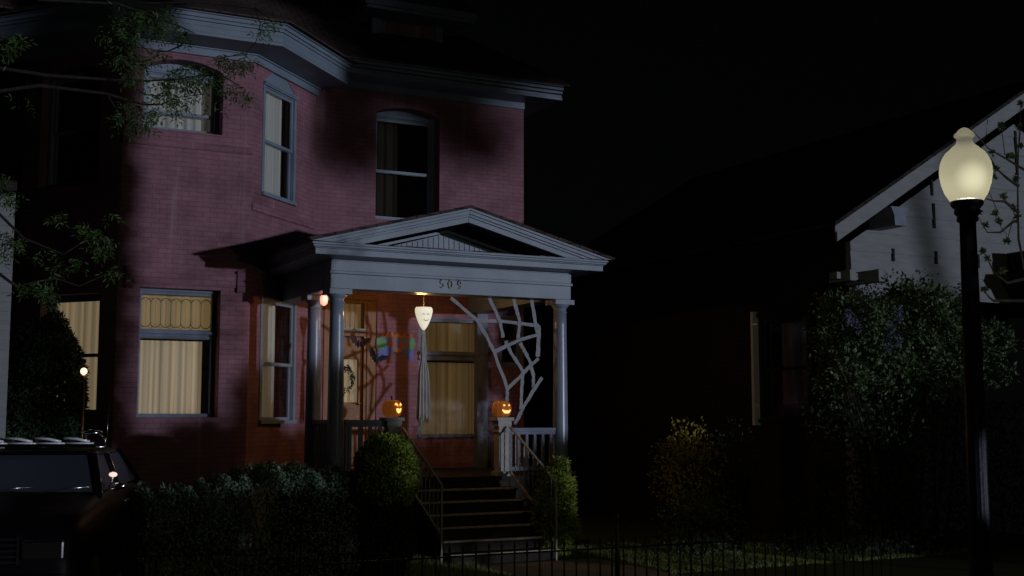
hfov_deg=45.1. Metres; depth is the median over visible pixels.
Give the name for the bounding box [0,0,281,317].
overhanging tree
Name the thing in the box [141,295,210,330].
curtain
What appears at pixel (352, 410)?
door
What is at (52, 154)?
window
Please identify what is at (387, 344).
paper banner
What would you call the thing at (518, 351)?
window
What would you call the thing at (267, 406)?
curtain
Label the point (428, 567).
grass
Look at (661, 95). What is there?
sky
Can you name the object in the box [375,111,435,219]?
window
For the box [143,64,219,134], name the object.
window
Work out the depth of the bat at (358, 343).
18.58 m
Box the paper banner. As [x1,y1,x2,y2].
[377,332,415,360]
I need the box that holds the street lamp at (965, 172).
[939,127,993,575]
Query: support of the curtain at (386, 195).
hanging from the brick house at (202, 214)
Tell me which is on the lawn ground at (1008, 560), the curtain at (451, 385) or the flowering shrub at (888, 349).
the flowering shrub at (888, 349)
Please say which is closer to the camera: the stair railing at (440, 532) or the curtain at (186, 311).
the stair railing at (440, 532)
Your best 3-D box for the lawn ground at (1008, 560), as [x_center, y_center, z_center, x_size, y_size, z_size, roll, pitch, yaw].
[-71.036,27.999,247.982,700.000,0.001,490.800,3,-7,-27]
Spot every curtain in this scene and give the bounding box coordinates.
[56,301,99,409]
[138,340,201,413]
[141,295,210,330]
[147,77,210,131]
[261,304,274,416]
[264,92,281,195]
[344,304,360,328]
[344,359,356,401]
[375,121,396,216]
[421,362,473,433]
[425,322,473,351]
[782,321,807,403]
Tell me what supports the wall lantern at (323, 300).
attached to the brick house at (202, 214)
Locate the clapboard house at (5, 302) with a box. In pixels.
[0,179,16,447]
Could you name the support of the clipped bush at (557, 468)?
on the lawn ground at (1008, 560)
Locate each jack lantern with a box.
[382,396,401,416]
[492,397,511,416]
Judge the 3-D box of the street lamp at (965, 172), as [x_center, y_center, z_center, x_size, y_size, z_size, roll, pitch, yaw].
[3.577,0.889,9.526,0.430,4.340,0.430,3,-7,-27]
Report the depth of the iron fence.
11.47 m
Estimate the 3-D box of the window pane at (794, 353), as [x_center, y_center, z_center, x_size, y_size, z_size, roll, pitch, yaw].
[4.613,1.188,19.702,0.053,1.307,0.854,3,-7,-27]
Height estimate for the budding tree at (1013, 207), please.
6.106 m
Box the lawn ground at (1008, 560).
[115,513,1023,575]
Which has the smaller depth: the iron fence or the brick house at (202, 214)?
the iron fence
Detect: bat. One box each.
[350,333,370,347]
[369,293,387,361]
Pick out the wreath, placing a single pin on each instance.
(351, 376)
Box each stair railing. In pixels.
[401,427,442,566]
[509,426,556,560]
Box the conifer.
[5,309,91,447]
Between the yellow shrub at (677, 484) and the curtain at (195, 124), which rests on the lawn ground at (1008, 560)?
the yellow shrub at (677, 484)
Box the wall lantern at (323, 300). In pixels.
[320,294,327,305]
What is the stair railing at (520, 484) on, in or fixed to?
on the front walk
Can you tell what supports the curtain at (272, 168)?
hanging from the brick house at (202, 214)
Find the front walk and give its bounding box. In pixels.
[480,558,682,575]
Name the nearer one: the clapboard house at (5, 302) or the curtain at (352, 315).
the clapboard house at (5, 302)
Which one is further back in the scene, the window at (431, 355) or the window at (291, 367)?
the window at (431, 355)
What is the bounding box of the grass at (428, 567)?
[269,532,968,575]
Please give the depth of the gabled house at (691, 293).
21.28 m
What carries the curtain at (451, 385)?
hanging from the brick house at (202, 214)
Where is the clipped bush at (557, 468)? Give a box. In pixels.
[529,454,581,557]
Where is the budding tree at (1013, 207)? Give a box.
[974,99,1023,302]
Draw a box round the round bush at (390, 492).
[353,432,422,575]
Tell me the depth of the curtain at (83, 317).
18.07 m
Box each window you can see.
[44,68,100,187]
[46,294,99,416]
[136,288,216,416]
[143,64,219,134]
[258,296,296,423]
[261,73,298,205]
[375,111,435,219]
[418,317,475,437]
[499,315,523,367]
[758,313,809,421]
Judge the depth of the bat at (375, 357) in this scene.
19.00 m
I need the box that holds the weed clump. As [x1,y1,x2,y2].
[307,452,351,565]
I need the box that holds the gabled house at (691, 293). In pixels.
[524,80,1023,551]
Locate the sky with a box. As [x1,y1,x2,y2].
[460,0,1023,365]
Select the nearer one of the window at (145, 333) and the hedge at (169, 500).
the hedge at (169, 500)
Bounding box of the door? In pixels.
[343,337,361,468]
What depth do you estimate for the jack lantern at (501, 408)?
18.29 m
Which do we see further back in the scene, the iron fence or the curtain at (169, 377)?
the curtain at (169, 377)
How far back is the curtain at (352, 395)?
20.63 m
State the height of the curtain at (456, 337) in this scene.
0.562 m
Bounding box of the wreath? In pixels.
[344,364,354,393]
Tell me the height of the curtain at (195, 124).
1.056 m
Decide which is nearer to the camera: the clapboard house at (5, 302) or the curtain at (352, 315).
the clapboard house at (5, 302)
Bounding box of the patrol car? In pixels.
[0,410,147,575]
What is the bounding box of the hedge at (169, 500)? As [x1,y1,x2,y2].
[131,458,377,575]
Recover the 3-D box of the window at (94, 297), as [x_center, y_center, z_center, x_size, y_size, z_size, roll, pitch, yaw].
[-6.324,0.983,17.917,1.097,1.764,0.150,-3,-7,23]
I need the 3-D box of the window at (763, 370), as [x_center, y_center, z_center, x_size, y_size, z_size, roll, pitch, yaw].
[4.370,1.286,19.680,0.150,1.707,1.254,3,-7,-27]
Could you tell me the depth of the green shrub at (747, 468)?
17.77 m
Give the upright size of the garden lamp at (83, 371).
2.594 m
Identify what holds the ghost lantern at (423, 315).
hanging from the brick house at (202, 214)
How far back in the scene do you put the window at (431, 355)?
21.24 m
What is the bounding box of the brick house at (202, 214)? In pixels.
[0,0,615,565]
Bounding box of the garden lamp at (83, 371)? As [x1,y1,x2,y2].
[80,368,86,441]
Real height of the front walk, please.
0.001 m
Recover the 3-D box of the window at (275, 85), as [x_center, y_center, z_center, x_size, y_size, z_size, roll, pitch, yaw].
[-3.679,-2.374,19.398,0.150,2.032,1.067,-2,-6,18]
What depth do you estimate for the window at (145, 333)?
18.11 m
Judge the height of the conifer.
3.680 m
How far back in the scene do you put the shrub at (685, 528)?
17.19 m
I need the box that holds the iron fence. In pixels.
[277,512,891,575]
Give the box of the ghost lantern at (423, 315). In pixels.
[415,295,432,422]
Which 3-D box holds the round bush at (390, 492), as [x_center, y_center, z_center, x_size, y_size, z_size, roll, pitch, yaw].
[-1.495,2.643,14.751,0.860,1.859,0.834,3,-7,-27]
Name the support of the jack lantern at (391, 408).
on the brick house at (202, 214)
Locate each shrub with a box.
[646,416,731,550]
[648,487,748,558]
[695,416,776,550]
[788,267,1023,557]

